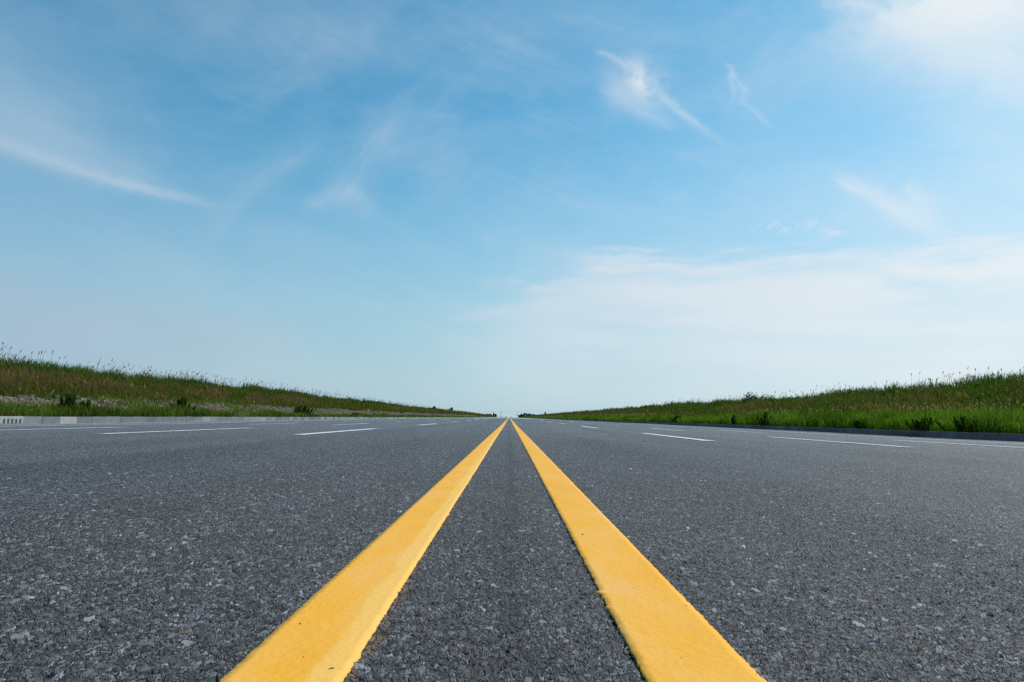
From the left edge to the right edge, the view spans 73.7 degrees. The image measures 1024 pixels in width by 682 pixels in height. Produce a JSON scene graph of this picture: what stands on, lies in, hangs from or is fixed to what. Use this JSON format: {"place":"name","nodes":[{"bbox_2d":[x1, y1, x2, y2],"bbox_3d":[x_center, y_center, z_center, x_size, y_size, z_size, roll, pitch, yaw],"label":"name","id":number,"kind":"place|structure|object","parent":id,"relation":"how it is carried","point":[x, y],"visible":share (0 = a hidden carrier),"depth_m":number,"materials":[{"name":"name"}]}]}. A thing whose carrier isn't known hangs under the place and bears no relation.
{"place":"outdoors","nodes":[
{"label":"outdoors","id":0,"kind":"place"},
{"bbox_2d":[0,382,490,416],"bbox_3d":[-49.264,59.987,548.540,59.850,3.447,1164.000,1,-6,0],"label":"embankment","id":1,"kind":"structure","parent":0,"point":[244,415],"depth_m":41.04,"materials":[{"name":"soil"}]},
{"bbox_2d":[23,417,42,423],"bbox_3d":[-17.196,2.912,24.380,0.160,0.421,0.990,1,-6,0],"label":"kerbstone","id":2,"kind":"object","parent":1,"relation":"on","point":[32,420],"visible":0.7,"depth_m":24.37,"materials":[{"name":"concrete"}]},
{"bbox_2d":[42,417,60,423],"bbox_3d":[-17.193,3.026,25.374,0.160,0.414,0.990,1,-6,0],"label":"kerbstone","id":3,"kind":"object","parent":1,"relation":"on","point":[50,420],"visible":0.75,"depth_m":25.37,"materials":[{"name":"concrete"}]},
{"bbox_2d":[58,393,76,410],"bbox_3d":[-18.084,2.580,27.751,0.792,0.974,0.788,5,-7,-30],"label":"weed clump","id":4,"kind":"object","parent":1,"relation":"on","point":[70,399],"visible":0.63,"depth_m":27.62,"materials":[{"name":"green plant"}]},
{"bbox_2d":[60,417,76,423],"bbox_3d":[-17.204,3.137,26.367,0.160,0.414,0.990,1,-6,0],"label":"kerbstone","id":5,"kind":"object","parent":1,"relation":"on","point":[67,420],"visible":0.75,"depth_m":26.36,"materials":[{"name":"concrete"}]},
{"bbox_2d":[79,399,90,412],"bbox_3d":[-18.272,2.824,29.003,0.945,0.733,0.612,1,-6,0],"label":"weed clump","id":6,"kind":"object","parent":1,"relation":"on","point":[88,402],"visible":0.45,"depth_m":28.90,"materials":[{"name":"green plant"}]},
{"bbox_2d":[77,417,92,422],"bbox_3d":[-17.206,3.248,27.361,0.160,0.414,0.990,1,-6,0],"label":"kerbstone","id":7,"kind":"object","parent":1,"relation":"on","point":[84,419],"visible":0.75,"depth_m":27.35,"materials":[{"name":"concrete"}]},
{"bbox_2d":[92,417,106,422],"bbox_3d":[-17.207,3.357,28.355,0.160,0.420,0.990,1,-6,0],"label":"kerbstone","id":8,"kind":"object","parent":1,"relation":"on","point":[99,419],"visible":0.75,"depth_m":28.34,"materials":[{"name":"concrete"}]},
{"bbox_2d":[107,417,119,422],"bbox_3d":[-17.213,3.466,29.349,0.160,0.423,0.990,1,-6,0],"label":"kerbstone","id":9,"kind":"object","parent":1,"relation":"on","point":[113,419],"visible":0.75,"depth_m":29.35,"materials":[{"name":"concrete"}]},
{"bbox_2d":[120,417,132,422],"bbox_3d":[-17.208,3.580,30.343,0.160,0.417,0.990,1,-6,0],"label":"kerbstone","id":10,"kind":"object","parent":1,"relation":"on","point":[126,419],"visible":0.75,"depth_m":30.33,"materials":[{"name":"concrete"}]},
{"bbox_2d":[133,417,144,422],"bbox_3d":[-17.219,3.689,31.337,0.160,0.421,0.990,1,-6,0],"label":"kerbstone","id":11,"kind":"object","parent":1,"relation":"on","point":[138,419],"visible":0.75,"depth_m":31.32,"materials":[{"name":"concrete"}]},
{"bbox_2d":[144,417,155,421],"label":"kerbstone","id":12,"kind":"object","parent":1,"relation":"on","point":[149,419],"visible":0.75,"depth_m":32.29,"materials":[{"name":"concrete"}]},
{"bbox_2d":[155,417,165,421],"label":"kerbstone","id":13,"kind":"object","parent":1,"relation":"on","point":[160,419],"visible":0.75,"depth_m":33.30,"materials":[{"name":"concrete"}]},
{"bbox_2d":[166,417,175,421],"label":"kerbstone","id":14,"kind":"object","parent":1,"relation":"on","point":[170,419],"visible":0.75,"depth_m":34.32,"materials":[{"name":"concrete"}]},
{"bbox_2d":[176,417,184,421],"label":"kerbstone","id":15,"kind":"object","parent":1,"relation":"on","point":[180,419],"visible":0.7,"depth_m":35.31,"materials":[{"name":"concrete"}]},
{"bbox_2d":[170,397,195,409],"bbox_3d":[-18.494,3.653,38.400,1.528,1.115,0.908,3,-7,-14],"label":"weed clump","id":16,"kind":"object","parent":1,"relation":"on","point":[180,402],"visible":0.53,"depth_m":38.25,"materials":[{"name":"green plant"}]},
{"bbox_2d":[0,395,474,415],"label":"rubble","id":17,"kind":"object","parent":1,"relation":"on","point":[33,399],"visible":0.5,"depth_m":44.51,"materials":[{"name":"stone"}]},
{"bbox_2d":[0,390,493,416],"bbox_3d":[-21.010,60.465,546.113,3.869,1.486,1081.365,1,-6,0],"label":"grass","id":18,"kind":"structure","parent":1,"relation":"on","point":[100,410],"depth_m":34.52,"materials":[{"name":"green plant"}]},
{"bbox_2d":[0,342,494,416],"bbox_3d":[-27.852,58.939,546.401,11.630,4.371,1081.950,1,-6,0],"label":"reeds","id":19,"kind":"object","parent":1,"relation":"on","point":[36,377],"visible":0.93,"depth_m":47.65,"materials":[{"name":"green plant"}]},
{"bbox_2d":[294,404,312,414],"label":"weed clump","id":20,"kind":"object","parent":1,"relation":"on","point":[303,410],"visible":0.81,"depth_m":60.87,"materials":[{"name":"green plant"}]},
{"bbox_2d":[0,417,1023,681],"bbox_3d":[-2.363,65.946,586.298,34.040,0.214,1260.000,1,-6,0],"label":"road","id":21,"kind":"structure","parent":0,"point":[192,551],"depth_m":1.84,"materials":[{"name":"grey asphalt"}]},
{"bbox_2d":[15,427,109,429],"bbox_3d":[-10.825,2.018,15.630,0.263,0.005,7.000,1,-6,0],"label":"lane marking","id":22,"kind":"object","parent":21,"relation":"on","point":[60,428],"visible":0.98,"depth_m":16.45,"materials":[{"name":"white paint"}]},
{"bbox_2d":[100,428,238,433],"bbox_3d":[-7.325,2.042,15.641,0.264,0.006,7.000,1,-6,0],"label":"lane marking","id":23,"kind":"object","parent":21,"relation":"on","point":[164,431],"visible":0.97,"depth_m":14.12,"materials":[{"name":"white paint"}]},
{"bbox_2d":[48,417,497,425],"bbox_3d":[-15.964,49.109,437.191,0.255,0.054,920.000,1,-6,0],"label":"edge line","id":24,"kind":"object","parent":21,"relation":"on","point":[189,423],"visible":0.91,"depth_m":30.03,"materials":[{"name":"white paint"}]},
{"bbox_2d":[292,428,372,434],"bbox_3d":[-3.825,2.061,15.653,0.265,0.008,7.000,1,-6,0],"label":"lane marking","id":25,"kind":"object","parent":21,"relation":"on","point":[330,432],"visible":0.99,"depth_m":13.94,"materials":[{"name":"white paint"}]},
{"bbox_2d":[185,417,492,421],"bbox_3d":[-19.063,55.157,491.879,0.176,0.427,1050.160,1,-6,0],"label":"kerb","id":26,"kind":"structure","parent":21,"relation":"on","point":[187,419],"depth_m":52.39,"materials":[{"name":"concrete"}]},
{"bbox_2d":[0,416,23,423],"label":"drain inlet","id":27,"kind":"object","parent":26,"relation":"in","point":[11,419],"visible":0.7,"depth_m":23.37,"materials":[{"name":"concrete"}]},
{"bbox_2d":[220,419,507,681],"bbox_3d":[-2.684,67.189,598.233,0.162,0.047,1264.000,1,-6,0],"label":"yellow line","id":28,"kind":"object","parent":21,"relation":"on","point":[362,589],"visible":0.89,"depth_m":1.21,"materials":[{"name":"paint"}]},
{"bbox_2d":[510,419,766,681],"bbox_3d":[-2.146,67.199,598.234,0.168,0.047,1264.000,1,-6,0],"label":"yellow line","id":29,"kind":"object","parent":21,"relation":"on","point":[653,615],"visible":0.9,"depth_m":1.24,"materials":[{"name":"paint"}]},
{"bbox_2d":[643,433,712,440],"bbox_3d":[3.673,2.212,15.867,0.265,0.008,6.400,1,-6,0],"label":"lane marking","id":30,"kind":"object","parent":21,"relation":"on","point":[679,437],"visible":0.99,"depth_m":14.82,"materials":[{"name":"white paint"}]},
{"bbox_2d":[535,418,1023,441],"bbox_3d":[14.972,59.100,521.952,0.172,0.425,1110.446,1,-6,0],"label":"kerb","id":31,"kind":"structure","parent":21,"relation":"on","point":[981,436],"depth_m":32.11,"materials":[{"name":"concrete"}]},
{"bbox_2d":[905,430,921,436],"bbox_3d":[16.949,3.957,28.681,0.164,0.377,1.150,1,-6,0],"label":"drain inlet","id":32,"kind":"object","parent":31,"relation":"in","point":[909,433],"visible":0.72,"depth_m":28.68,"materials":[{"name":"concrete"}]},
{"bbox_2d":[552,419,1017,443],"bbox_3d":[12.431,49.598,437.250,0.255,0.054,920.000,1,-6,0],"label":"edge line","id":33,"kind":"object","parent":21,"relation":"on","point":[833,434],"visible":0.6,"depth_m":28.43,"materials":[{"name":"white paint"}]},
{"bbox_2d":[776,437,904,446],"bbox_3d":[7.173,2.298,15.721,0.264,0.006,6.700,1,-6,0],"label":"lane marking","id":34,"kind":"object","parent":21,"relation":"on","point":[844,442],"visible":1,"depth_m":14.64,"materials":[{"name":"white paint"}]},
{"bbox_2d":[898,440,1022,447],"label":"lane marking","id":35,"kind":"object","parent":21,"relation":"on","point":[966,444],"visible":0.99,"depth_m":15.98,"materials":[{"name":"white paint"}]},
{"bbox_2d":[0,0,1023,416],"label":"sky","id":36,"kind":"structure","parent":0,"point":[412,202],"materials":[{"name":"blue"}]},
{"bbox_2d":[672,397,1023,433],"bbox_3d":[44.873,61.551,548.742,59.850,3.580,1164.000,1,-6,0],"label":"embankment","id":37,"kind":"structure","parent":0,"point":[932,407],"depth_m":32.19,"materials":[{"name":"soil"}]},
{"bbox_2d":[671,415,681,422],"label":"weed clump","id":38,"kind":"object","parent":37,"relation":"on","point":[676,417],"visible":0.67,"depth_m":70.84,"materials":[{"name":"green plant"}]},
{"bbox_2d":[731,414,739,424],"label":"weed clump","id":39,"kind":"object","parent":37,"relation":"on","point":[733,418],"visible":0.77,"depth_m":52.43,"materials":[{"name":"green plant"}]},
{"bbox_2d":[741,392,757,402],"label":"shrub","id":40,"kind":"object","parent":37,"relation":"on","point":[753,396],"visible":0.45,"depth_m":78.20,"materials":[{"name":"green plant"}]},
{"bbox_2d":[755,411,773,425],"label":"weed clump","id":41,"kind":"object","parent":37,"relation":"on","point":[762,422],"visible":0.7,"depth_m":45.92,"materials":[{"name":"green plant"}]},
{"bbox_2d":[520,396,1023,433],"bbox_3d":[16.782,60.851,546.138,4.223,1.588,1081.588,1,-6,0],"label":"grass","id":42,"kind":"structure","parent":37,"relation":"on","point":[1001,421],"depth_m":34.05,"materials":[{"name":"green plant"}]},
{"bbox_2d":[523,367,1023,416],"bbox_3d":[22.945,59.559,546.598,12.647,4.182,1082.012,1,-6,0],"label":"reeds","id":43,"kind":"object","parent":37,"relation":"on","point":[990,389],"visible":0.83,"depth_m":44.57,"materials":[{"name":"green plant"}]},
{"bbox_2d":[853,418,875,429],"bbox_3d":[17.193,4.045,33.427,1.089,0.616,0.932,-1,-7,17],"label":"weed clump","id":44,"kind":"object","parent":37,"relation":"on","point":[856,423],"visible":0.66,"depth_m":33.29,"materials":[{"name":"green plant"}]},
{"bbox_2d":[905,416,935,430],"bbox_3d":[17.056,3.465,28.592,1.159,0.686,1.196,-4,-8,38],"label":"weed clump","id":45,"kind":"object","parent":37,"relation":"on","point":[916,426],"visible":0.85,"depth_m":28.58,"materials":[{"name":"green plant"}]},
{"bbox_2d":[935,414,978,432],"bbox_3d":[17.215,3.166,26.092,1.472,0.733,1.239,1,-6,0],"label":"weed clump","id":46,"kind":"object","parent":37,"relation":"on","point":[961,422],"visible":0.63,"depth_m":26.14,"materials":[{"name":"green plant"}]}
]}

